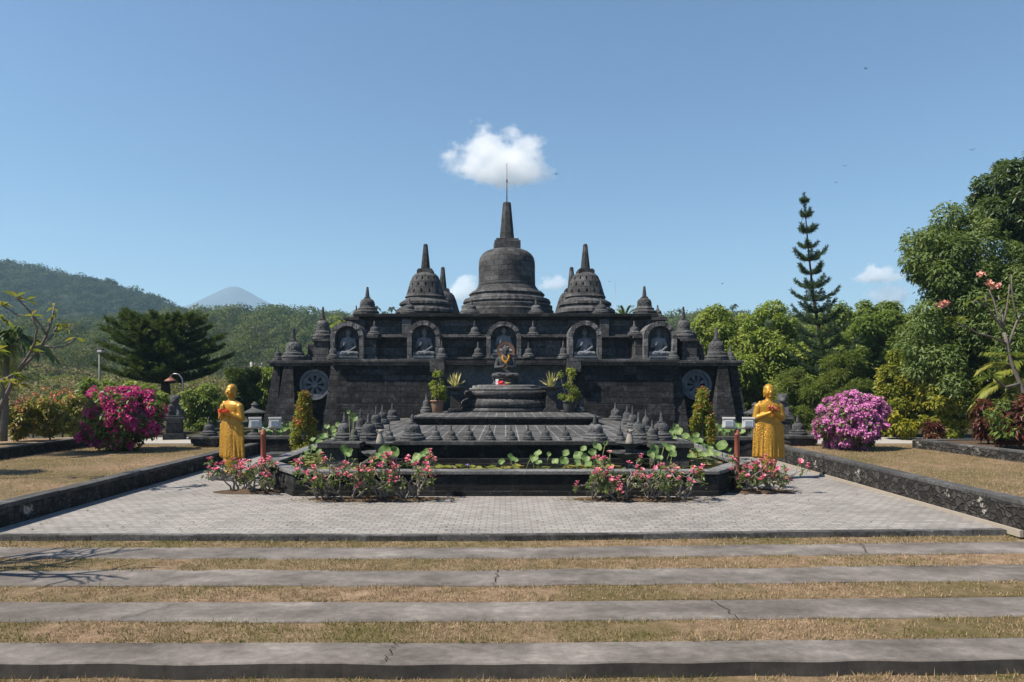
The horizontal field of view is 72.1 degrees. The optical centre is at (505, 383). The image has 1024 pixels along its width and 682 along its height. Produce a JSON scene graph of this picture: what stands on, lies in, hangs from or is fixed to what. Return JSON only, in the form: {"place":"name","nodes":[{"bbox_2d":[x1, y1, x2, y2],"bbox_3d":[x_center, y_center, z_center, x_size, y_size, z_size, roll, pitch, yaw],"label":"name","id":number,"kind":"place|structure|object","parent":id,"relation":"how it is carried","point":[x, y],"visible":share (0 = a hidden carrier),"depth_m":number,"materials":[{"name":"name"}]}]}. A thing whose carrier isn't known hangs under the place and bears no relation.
{"place":"outdoors","nodes":[
{"label":"outdoors","id":0,"kind":"place"},
{"bbox_2d":[0,437,72,446],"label":"garden bed","id":1,"kind":"object","parent":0,"point":[9,442],"depth_m":20.83,"materials":[{"name":"concrete"}]},
{"bbox_2d":[8,402,36,441],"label":"croton shrub","id":2,"kind":"object","parent":1,"relation":"on","point":[20,427],"visible":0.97,"depth_m":20.40,"materials":[{"name":"green plant"}]},
{"bbox_2d":[0,325,61,440],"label":"palm","id":3,"kind":"object","parent":1,"relation":"on","point":[8,338],"visible":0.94,"depth_m":18.43,"materials":[{"name":"green plant"}]},
{"bbox_2d":[33,387,68,439],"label":"croton shrub","id":4,"kind":"object","parent":1,"relation":"on","point":[51,414],"visible":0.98,"depth_m":20.84,"materials":[{"name":"green plant"}]},
{"bbox_2d":[0,279,147,326],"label":"hill","id":5,"kind":"structure","parent":0,"point":[65,297],"depth_m":421.58,"materials":[{"name":"plant"}]},
{"bbox_2d":[0,259,186,327],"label":"forest","id":6,"kind":"object","parent":5,"relation":"on","point":[26,277],"visible":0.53,"depth_m":440.41,"materials":[{"name":"plant"}]},
{"bbox_2d":[0,444,218,499],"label":"lawn","id":7,"kind":"structure","parent":0,"point":[46,469],"depth_m":16.34,"materials":[{"name":"plant"}]},
{"bbox_2d":[0,291,86,410],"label":"frangipani","id":8,"kind":"object","parent":7,"relation":"on","point":[26,361],"visible":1,"depth_m":13.97,"materials":[{"name":"grey plant"}]},
{"bbox_2d":[0,438,98,459],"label":"bed wall","id":9,"kind":"structure","parent":7,"relation":"on","point":[14,451],"depth_m":19.05,"materials":[{"name":"stone"}]},
{"bbox_2d":[73,384,169,451],"bbox_3d":[-10.776,1.051,19.876,2.373,2.107,2.294,0,0,0],"label":"bougainvillea","id":10,"kind":"object","parent":7,"relation":"on","point":[121,418],"visible":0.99,"depth_m":19.36,"materials":[{"name":"pink plant"}]},
{"bbox_2d":[8,414,262,436],"bbox_3d":[-49.000,2.135,67.190,82.000,0.530,85.620,0,0,0],"label":"garden bed","id":11,"kind":"object","parent":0,"point":[244,423],"depth_m":27.46,"materials":[{"name":"plant"}]},
{"bbox_2d":[57,389,89,436],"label":"croton shrub","id":12,"kind":"object","parent":11,"relation":"on","point":[76,401],"visible":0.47,"depth_m":23.34,"materials":[{"name":"green plant"}]},
{"bbox_2d":[62,376,121,410],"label":"shrub","id":13,"kind":"object","parent":11,"relation":"on","point":[87,382],"visible":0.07,"depth_m":24.70,"materials":[{"name":"green plant"}]},
{"bbox_2d":[91,307,235,420],"bbox_3d":[-14.886,-0.870,31.130,5.798,5.019,5.468,0,0,0],"label":"dark pine","id":14,"kind":"object","parent":11,"relation":"on","point":[159,344],"visible":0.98,"depth_m":29.97,"materials":[{"name":"green plant"}]},
{"bbox_2d":[176,381,222,431],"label":"shrub","id":15,"kind":"object","parent":11,"relation":"on","point":[201,404],"visible":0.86,"depth_m":27.63,"materials":[{"name":"green plant"}]},
{"bbox_2d":[216,366,251,414],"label":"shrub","id":16,"kind":"object","parent":11,"relation":"on","point":[238,377],"visible":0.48,"depth_m":26.74,"materials":[{"name":"green plant"}]},
{"bbox_2d":[243,365,265,424],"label":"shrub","id":17,"kind":"object","parent":11,"relation":"on","point":[254,373],"visible":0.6,"depth_m":31.82,"materials":[{"name":"green plant"}]},
{"bbox_2d":[253,366,272,421],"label":"shrub","id":18,"kind":"object","parent":11,"relation":"on","point":[264,385],"visible":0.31,"depth_m":33.48,"materials":[{"name":"green plant"}]},
{"bbox_2d":[183,286,271,312],"bbox_3d":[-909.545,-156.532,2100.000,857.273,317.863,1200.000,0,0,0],"label":"mountain","id":19,"kind":"structure","parent":0,"point":[232,295],"depth_m":2186.58,"materials":[{"name":"stone"}]},
{"bbox_2d":[136,437,331,444],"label":"path","id":20,"kind":"structure","parent":0,"point":[160,441],"depth_m":22.28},
{"bbox_2d":[163,395,186,439],"bbox_3d":[-11.092,1.117,23.600,0.662,1.495,0.552,0,0,-17],"label":"guardian statue","id":21,"kind":"object","parent":20,"relation":"on","point":[176,417],"visible":0.89,"depth_m":23.42,"materials":[{"name":"stone"}]},
{"bbox_2d":[0,454,997,533],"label":"paved court","id":22,"kind":"object","parent":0,"point":[847,508],"visible":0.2,"depth_m":11.92,"materials":[{"name":"stone"}]},
{"bbox_2d":[0,443,258,527],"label":"lawn wall","id":23,"kind":"structure","parent":22,"relation":"on","point":[17,509],"depth_m":13.31,"materials":[{"name":"stone"}]},
{"bbox_2d":[208,384,254,481],"bbox_3d":[-6.306,1.105,16.195,0.840,2.191,0.611,0,0,24],"label":"monk statue","id":24,"kind":"object","parent":22,"relation":"on","point":[231,444],"visible":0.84,"depth_m":16.05,"materials":[{"name":"metal"}]},
{"bbox_2d":[214,488,283,493],"bbox_3d":[-5.156,2.159,14.299,1.564,0.069,0.670,0,0,0],"label":"planting bed","id":25,"kind":"object","parent":22,"relation":"on","point":[256,491],"visible":0.82,"depth_m":14.14,"materials":[{"name":"soil"}]},
{"bbox_2d":[201,455,274,489],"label":"desert rose","id":26,"kind":"object","parent":25,"relation":"on","point":[216,469],"visible":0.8,"depth_m":14.31,"materials":[{"name":"pink plant"}]},
{"bbox_2d":[230,456,277,490],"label":"desert rose","id":27,"kind":"object","parent":25,"relation":"on","point":[269,478],"visible":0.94,"depth_m":14.05,"materials":[{"name":"pink plant"}]},
{"bbox_2d":[248,417,281,488],"bbox_3d":[-4.985,1.446,14.611,0.697,1.508,0.278,0,0,0],"label":"floodlight post","id":28,"kind":"object","parent":25,"relation":"on","point":[256,423],"visible":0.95,"depth_m":14.51,"materials":[{"name":"red metal"}]},
{"bbox_2d":[244,435,330,453],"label":"basin wall","id":29,"kind":"structure","parent":22,"relation":"on","point":[277,443],"depth_m":21.90,"materials":[{"name":"stone"}]},
{"bbox_2d":[288,390,318,450],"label":"cone shrub","id":30,"kind":"object","parent":22,"relation":"on","point":[303,405],"visible":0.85,"depth_m":20.08,"materials":[{"name":"green plant"}]},
{"bbox_2d":[308,495,445,501],"bbox_3d":[-2.457,2.159,13.389,2.640,0.069,0.652,0,0,0],"label":"planting bed","id":31,"kind":"object","parent":22,"relation":"on","point":[370,498],"visible":0.82,"depth_m":13.23,"materials":[{"name":"soil"}]},
{"bbox_2d":[292,452,348,498],"bbox_3d":[-3.469,1.757,13.257,1.158,0.911,0.718,0,0,0],"label":"desert rose","id":32,"kind":"object","parent":31,"relation":"on","point":[313,481],"visible":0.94,"depth_m":13.21,"materials":[{"name":"green plant"}]},
{"bbox_2d":[319,456,376,499],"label":"desert rose","id":33,"kind":"object","parent":31,"relation":"on","point":[359,472],"visible":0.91,"depth_m":13.08,"materials":[{"name":"green plant"}]},
{"bbox_2d":[349,452,406,497],"bbox_3d":[-2.360,1.740,13.230,1.034,0.947,0.801,0,0,0],"label":"desert rose","id":34,"kind":"object","parent":31,"relation":"on","point":[390,481],"visible":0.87,"depth_m":13.14,"materials":[{"name":"green plant"}]},
{"bbox_2d":[383,448,436,498],"bbox_3d":[-1.831,1.720,13.237,1.078,0.994,0.830,0,0,0],"label":"desert rose","id":35,"kind":"object","parent":31,"relation":"on","point":[417,475],"visible":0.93,"depth_m":13.26,"materials":[{"name":"green plant"}]},
{"bbox_2d":[0,528,1009,540],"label":"kerb","id":36,"kind":"structure","parent":22,"relation":"on","point":[507,536],"depth_m":10.24,"materials":[{"name":"stone"}]},
{"bbox_2d":[266,435,749,495],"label":"lotus pond","id":37,"kind":"structure","parent":22,"relation":"on","point":[504,482],"depth_m":13.78,"materials":[{"name":"stone"}]},
{"bbox_2d":[575,495,692,501],"bbox_3d":[2.431,2.159,13.373,2.268,0.069,0.622,0,0,0],"label":"planting bed","id":38,"kind":"object","parent":22,"relation":"on","point":[635,498],"visible":0.74,"depth_m":13.22,"materials":[{"name":"soil"}]},
{"bbox_2d":[572,465,623,498],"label":"desert rose","id":39,"kind":"object","parent":38,"relation":"on","point":[615,483],"visible":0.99,"depth_m":13.06,"materials":[{"name":"pink plant"}]},
{"bbox_2d":[591,453,647,498],"bbox_3d":[2.143,1.772,13.253,1.025,0.896,0.783,0,0,0],"label":"desert rose","id":40,"kind":"object","parent":38,"relation":"on","point":[628,480],"visible":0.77,"depth_m":13.27,"materials":[{"name":"green plant"}]},
{"bbox_2d":[631,465,681,498],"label":"desert rose","id":41,"kind":"object","parent":38,"relation":"on","point":[660,482],"visible":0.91,"depth_m":13.14,"materials":[{"name":"pink plant"}]},
{"bbox_2d":[657,462,707,500],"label":"desert rose","id":42,"kind":"object","parent":38,"relation":"on","point":[698,473],"visible":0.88,"depth_m":13.23,"materials":[{"name":"pink plant"}]},
{"bbox_2d":[689,385,717,449],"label":"cone shrub","id":43,"kind":"object","parent":22,"relation":"on","point":[703,407],"visible":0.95,"depth_m":19.87,"materials":[{"name":"green plant"}]},
{"bbox_2d":[687,436,752,456],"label":"basin wall","id":44,"kind":"structure","parent":22,"relation":"on","point":[746,443],"depth_m":21.10,"materials":[{"name":"stone"}]},
{"bbox_2d":[729,488,796,493],"bbox_3d":[5.175,2.159,14.356,1.510,0.069,0.658,0,0,0],"label":"planting bed","id":45,"kind":"object","parent":22,"relation":"on","point":[760,491],"visible":0.75,"depth_m":14.19,"materials":[{"name":"soil"}]},
{"bbox_2d":[722,417,754,488],"bbox_3d":[4.831,1.446,14.615,0.697,1.508,0.285,0,0,0],"label":"floodlight post","id":46,"kind":"object","parent":45,"relation":"on","point":[729,422],"visible":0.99,"depth_m":14.52,"materials":[{"name":"red metal"}]},
{"bbox_2d":[725,453,781,489],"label":"desert rose","id":47,"kind":"object","parent":45,"relation":"on","point":[747,476],"visible":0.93,"depth_m":14.10,"materials":[{"name":"pink plant"}]},
{"bbox_2d":[745,458,810,489],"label":"desert rose","id":48,"kind":"object","parent":45,"relation":"on","point":[779,482],"visible":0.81,"depth_m":14.23,"materials":[{"name":"pink plant"}]},
{"bbox_2d":[750,384,791,480],"bbox_3d":[6.053,1.105,16.194,0.840,2.191,0.611,0,0,0],"label":"monk statue","id":49,"kind":"object","parent":22,"relation":"on","point":[768,434],"visible":0.92,"depth_m":16.10,"materials":[{"name":"metal"}]},
{"bbox_2d":[777,445,1023,529],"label":"lawn wall","id":50,"kind":"structure","parent":22,"relation":"on","point":[1006,509],"depth_m":12.86,"materials":[{"name":"stone"}]},
{"bbox_2d":[777,461,1023,536],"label":"kerb","id":51,"kind":"structure","parent":22,"relation":"on","point":[1015,531],"depth_m":12.53,"materials":[{"name":"concrete"}]},
{"bbox_2d":[284,448,726,468],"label":"water","id":52,"kind":"structure","parent":0,"point":[561,467],"depth_m":15.28,"materials":[{"name":"liquid"}]},
{"bbox_2d":[285,450,721,468],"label":"lily pads","id":53,"kind":"object","parent":52,"relation":"on","point":[314,459],"visible":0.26,"depth_m":15.09,"materials":[{"name":"plant"}]},
{"bbox_2d":[317,418,693,467],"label":"platform","id":54,"kind":"structure","parent":52,"relation":"in","point":[479,451],"depth_m":15.48,"materials":[{"name":"stone"}]},
{"bbox_2d":[400,414,425,440],"bbox_3d":[-2.071,0.976,15.719,0.580,0.576,0.585,0,0,-7],"label":"stupa","id":55,"kind":"object","parent":54,"relation":"on","point":[412,430],"visible":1,"depth_m":15.56,"materials":[{"name":"stone"}]},
{"bbox_2d":[410,410,600,424],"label":"platform","id":56,"kind":"structure","parent":54,"relation":"on","point":[445,417],"depth_m":21.38,"materials":[{"name":"stone"}]},
{"bbox_2d":[461,385,545,411],"bbox_3d":[0.020,0.525,26.000,3.480,0.970,2.506,0,0,0],"label":"dais","id":57,"kind":"object","parent":56,"relation":"on","point":[506,398],"visible":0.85,"depth_m":25.04,"materials":[{"name":"stone"}]},
{"bbox_2d":[492,342,519,384],"bbox_3d":[0.000,-0.752,25.823,1.017,1.585,0.775,0,0,0],"label":"buddha statue","id":58,"kind":"object","parent":57,"relation":"on","point":[504,374],"visible":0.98,"depth_m":25.72,"materials":[{"name":"stone"}]},
{"bbox_2d":[562,400,575,412],"bbox_3d":[2.205,0.797,24.500,0.504,0.425,0.504,0,0,0],"label":"flower pot","id":59,"kind":"object","parent":56,"relation":"on","point":[568,406],"visible":0.95,"depth_m":24.34,"materials":[{"name":"stone"}]},
{"bbox_2d":[557,366,581,403],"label":"potted shrub","id":60,"kind":"object","parent":59,"relation":"on","point":[575,394],"visible":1,"depth_m":24.43,"materials":[{"name":"green plant"}]},
{"bbox_2d":[582,414,607,440],"bbox_3d":[2.002,0.976,15.720,0.565,0.576,0.570,0,0,-23],"label":"stupa","id":61,"kind":"object","parent":54,"relation":"on","point":[594,431],"visible":1,"depth_m":15.56,"materials":[{"name":"stone"}]},
{"bbox_2d":[573,441,612,468],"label":"lotus plant","id":62,"kind":"object","parent":52,"relation":"on","point":[583,456],"visible":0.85,"depth_m":14.59,"materials":[{"name":"green plant"}]},
{"bbox_2d":[612,429,646,468],"bbox_3d":[2.610,1.431,14.850,0.794,0.938,0.803,0,0,0],"label":"stone fountain","id":63,"kind":"object","parent":52,"relation":"in","point":[629,452],"visible":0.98,"depth_m":14.76,"materials":[{"name":"stone"}]},
{"bbox_2d":[687,440,730,467],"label":"lotus plant","id":64,"kind":"object","parent":52,"relation":"in","point":[720,445],"visible":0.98,"depth_m":15.23,"materials":[{"name":"green plant"}]},
{"bbox_2d":[0,638,1023,679],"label":"concrete path","id":65,"kind":"structure","parent":0,"point":[594,660],"depth_m":5.96,"materials":[{"name":"concrete"}]},
{"bbox_2d":[0,597,1023,622],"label":"concrete path","id":66,"kind":"structure","parent":0,"point":[787,609],"depth_m":7.17,"materials":[{"name":"concrete"}]},
{"bbox_2d":[0,564,1023,586],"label":"concrete path","id":67,"kind":"structure","parent":0,"point":[539,577],"depth_m":8.32,"materials":[{"name":"concrete"}]},
{"bbox_2d":[0,617,1023,642],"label":"grass strip","id":68,"kind":"object","parent":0,"point":[934,625],"depth_m":6.60,"materials":[{"name":"plant"}]},
{"bbox_2d":[0,581,1023,601],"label":"grass strip","id":69,"kind":"object","parent":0,"point":[681,590],"depth_m":7.70,"materials":[{"name":"plant"}]},
{"bbox_2d":[0,542,1023,558],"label":"concrete path","id":70,"kind":"structure","parent":0,"point":[936,548],"depth_m":9.51,"materials":[{"name":"concrete"}]},
{"bbox_2d":[0,553,1023,570],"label":"grass strip","id":71,"kind":"object","parent":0,"point":[997,559],"depth_m":8.93,"materials":[{"name":"plant"}]},
{"bbox_2d":[0,535,1023,547],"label":"grass strip","id":72,"kind":"object","parent":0,"point":[716,541],"depth_m":10.09,"materials":[{"name":"plant"}]},
{"bbox_2d":[0,674,1023,681],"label":"grass strip","id":73,"kind":"object","parent":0,"point":[761,679],"depth_m":5.85,"materials":[{"name":"plant"}]},
{"bbox_2d":[0,532,1023,681],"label":"dry grass","id":74,"kind":"structure","parent":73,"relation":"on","point":[638,596],"depth_m":7.70,"materials":[{"name":"plant"}]},
{"bbox_2d":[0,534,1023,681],"bbox_3d":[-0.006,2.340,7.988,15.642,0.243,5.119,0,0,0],"label":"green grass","id":75,"kind":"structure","parent":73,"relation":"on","point":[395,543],"depth_m":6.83,"materials":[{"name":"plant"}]},
{"bbox_2d":[0,0,1023,317],"label":"sky","id":76,"kind":"structure","parent":0,"point":[298,153],"materials":[{"name":"blue"}]},
{"bbox_2d":[19,322,1013,390],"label":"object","id":77,"kind":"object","parent":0,"point":[259,358],"depth_m":146.64,"materials":[{"name":"plant"}]},
{"bbox_2d":[0,302,968,377],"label":"forest","id":78,"kind":"object","parent":77,"relation":"on","point":[300,321],"visible":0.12,"depth_m":180.00,"materials":[{"name":"plant"}]},
{"bbox_2d":[679,437,972,443],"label":"path","id":79,"kind":"structure","parent":0,"point":[889,440],"depth_m":22.25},
{"bbox_2d":[881,410,921,439],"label":"shrub","id":80,"kind":"object","parent":79,"relation":"on","point":[905,428],"visible":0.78,"depth_m":22.49,"materials":[{"name":"yellow plant"}]},
{"bbox_2d":[911,364,981,438],"bbox_3d":[14.213,0.621,22.505,2.057,2.642,1.764,0,0,0],"label":"shrub","id":81,"kind":"object","parent":79,"relation":"on","point":[928,396],"visible":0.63,"depth_m":22.19,"materials":[{"name":"green plant"}]},
{"bbox_2d":[891,200,1023,417],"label":"tree","id":82,"kind":"object","parent":79,"relation":"on","point":[936,272],"visible":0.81,"depth_m":21.94,"materials":[{"name":"green plant"}]},
{"bbox_2d":[749,427,977,436],"bbox_3d":[49.000,2.110,66.790,82.000,0.580,86.420,0,0,0],"label":"garden bed","id":83,"kind":"object","parent":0,"point":[968,434],"depth_m":25.66,"materials":[{"name":"soil"}]},
{"bbox_2d":[690,303,767,409],"bbox_3d":[11.388,-0.855,36.697,5.357,6.678,4.586,0,0,-28],"label":"tree","id":84,"kind":"object","parent":83,"relation":"on","point":[708,319],"visible":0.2,"depth_m":36.18,"materials":[{"name":"green plant"}]},
{"bbox_2d":[722,299,821,416],"bbox_3d":[13.179,-0.908,35.114,5.510,6.549,4.802,0,0,0],"label":"tree","id":85,"kind":"object","parent":83,"relation":"on","point":[774,346],"visible":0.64,"depth_m":34.01,"materials":[{"name":"green plant"}]},
{"bbox_2d":[772,366,824,430],"bbox_3d":[11.512,0.726,27.883,2.160,2.885,2.460,0,0,-33],"label":"conifer","id":86,"kind":"object","parent":83,"relation":"on","point":[805,405],"visible":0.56,"depth_m":27.49,"materials":[{"name":"green plant"}]},
{"bbox_2d":[789,192,861,382],"bbox_3d":[13.621,-3.338,29.814,3.162,9.702,2.841,0,0,-42],"label":"norfolk pine","id":87,"kind":"object","parent":83,"relation":"on","point":[814,299],"visible":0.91,"depth_m":29.84,"materials":[{"name":"green plant"}]},
{"bbox_2d":[790,300,885,396],"bbox_3d":[18.527,-1.127,39.814,5.181,7.151,5.351,0,0,38],"label":"tree","id":88,"kind":"object","parent":83,"relation":"on","point":[843,319],"visible":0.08,"depth_m":39.45,"materials":[{"name":"green plant"}]},
{"bbox_2d":[811,349,876,405],"bbox_3d":[12.943,0.436,26.995,2.355,3.617,2.230,0,0,0],"label":"conifer","id":89,"kind":"object","parent":83,"relation":"on","point":[838,374],"visible":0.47,"depth_m":26.69,"materials":[{"name":"green plant"}]},
{"bbox_2d":[828,299,915,409],"bbox_3d":[17.413,-0.910,33.032,4.566,6.184,4.237,0,0,0],"label":"tree","id":90,"kind":"object","parent":83,"relation":"on","point":[884,316],"visible":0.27,"depth_m":32.38,"materials":[{"name":"green plant"}]},
{"bbox_2d":[872,348,932,436],"bbox_3d":[13.532,0.411,24.025,2.193,3.293,2.134,0,0,0],"label":"shrub","id":91,"kind":"object","parent":83,"relation":"on","point":[896,394],"visible":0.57,"depth_m":23.58,"materials":[{"name":"green plant"}]},
{"bbox_2d":[964,151,1023,263],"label":"tree","id":92,"kind":"object","parent":83,"relation":"on","point":[1001,197],"visible":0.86,"depth_m":26.34,"materials":[{"name":"green plant"}]},
{"bbox_2d":[785,444,1023,496],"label":"lawn","id":93,"kind":"structure","parent":0,"point":[930,468],"depth_m":15.53,"materials":[{"name":"plant"}]},
{"bbox_2d":[807,389,893,450],"bbox_3d":[9.450,1.052,19.431,2.012,1.802,1.938,0,0,-39],"label":"bougainvillea","id":94,"kind":"object","parent":93,"relation":"on","point":[854,419],"visible":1,"depth_m":18.95,"materials":[{"name":"purple plant"}]},
{"bbox_2d":[919,419,947,438],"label":"shrub","id":95,"kind":"object","parent":93,"relation":"on","point":[932,429],"visible":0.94,"depth_m":20.93,"materials":[{"name":"red plant"}]},
{"bbox_2d":[915,439,1023,462],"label":"bed wall","id":96,"kind":"structure","parent":93,"relation":"on","point":[1005,454],"depth_m":17.57,"materials":[{"name":"stone"}]},
{"bbox_2d":[945,440,1023,449],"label":"garden bed","id":97,"kind":"object","parent":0,"point":[976,442],"depth_m":18.79,"materials":[{"name":"soil"}]},
{"bbox_2d":[934,270,1023,392],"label":"frangipani","id":98,"kind":"object","parent":97,"relation":"on","point":[1001,324],"visible":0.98,"depth_m":17.46,"materials":[{"name":"grey plant"}]},
{"bbox_2d":[968,397,1006,443],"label":"shrub","id":99,"kind":"object","parent":97,"relation":"on","point":[981,432],"visible":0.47,"depth_m":18.47,"materials":[{"name":"red plant"}]},
{"bbox_2d":[966,352,1023,412],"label":"palm","id":100,"kind":"object","parent":97,"relation":"on","point":[996,385],"visible":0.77,"depth_m":18.65,"materials":[{"name":"green plant"}]},
{"bbox_2d":[982,406,1023,440],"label":"coral shrub","id":101,"kind":"object","parent":97,"relation":"on","point":[1001,430],"visible":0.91,"depth_m":17.14,"materials":[{"name":"green plant"}]},
{"bbox_2d":[1005,393,1023,448],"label":"shrub","id":102,"kind":"object","parent":97,"relation":"on","point":[1016,409],"visible":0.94,"depth_m":17.03,"materials":[{"name":"red plant"}]},
{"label":"garden bed","id":103,"kind":"structure","parent":0,"visible":0},
{"bbox_2d":[263,314,748,429],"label":"temple","id":104,"kind":"structure","parent":103,"relation":"on","point":[621,369],"depth_m":26.55,"materials":[{"name":"black stone"}]},
{"bbox_2d":[281,329,306,359],"bbox_3d":[-8.081,-1.481,26.901,0.952,1.234,0.966,0,0,-11],"label":"stupa","id":105,"kind":"object","parent":104,"relation":"on","point":[293,351],"visible":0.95,"depth_m":26.64,"materials":[{"name":"stone"}]},
{"bbox_2d":[395,244,455,313],"bbox_3d":[-3.523,-4.457,31.000,2.632,3.374,2.648,0,0,0],"label":"stupa","id":106,"kind":"object","parent":104,"relation":"on","point":[425,293],"visible":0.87,"depth_m":30.33,"materials":[{"name":"stone"}]},
{"bbox_2d":[460,174,553,313],"bbox_3d":[0.063,-6.826,34.800,4.619,8.113,4.619,0,0,0],"label":"stupa","id":107,"kind":"object","parent":104,"relation":"on","point":[506,285],"visible":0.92,"depth_m":33.51,"materials":[{"name":"stone"}]},
{"bbox_2d":[555,244,614,313],"bbox_3d":[3.509,-4.457,31.000,2.632,3.374,2.648,0,0,-6],"label":"stupa","id":108,"kind":"object","parent":104,"relation":"on","point":[585,294],"visible":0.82,"depth_m":30.33,"materials":[{"name":"stone"}]},
{"bbox_2d":[703,327,728,359],"bbox_3d":[8.044,-1.512,26.897,0.966,1.288,0.956,0,0,-2],"label":"stupa","id":109,"kind":"object","parent":104,"relation":"on","point":[716,350],"visible":0.97,"depth_m":26.64,"materials":[{"name":"stone"}]},
{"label":"hill","id":110,"kind":"structure","parent":0,"visible":0},
{"bbox_2d":[0,356,227,407],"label":"forest","id":111,"kind":"object","parent":110,"relation":"on","point":[54,380],"visible":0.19,"depth_m":66.67,"materials":[{"name":"plant"}]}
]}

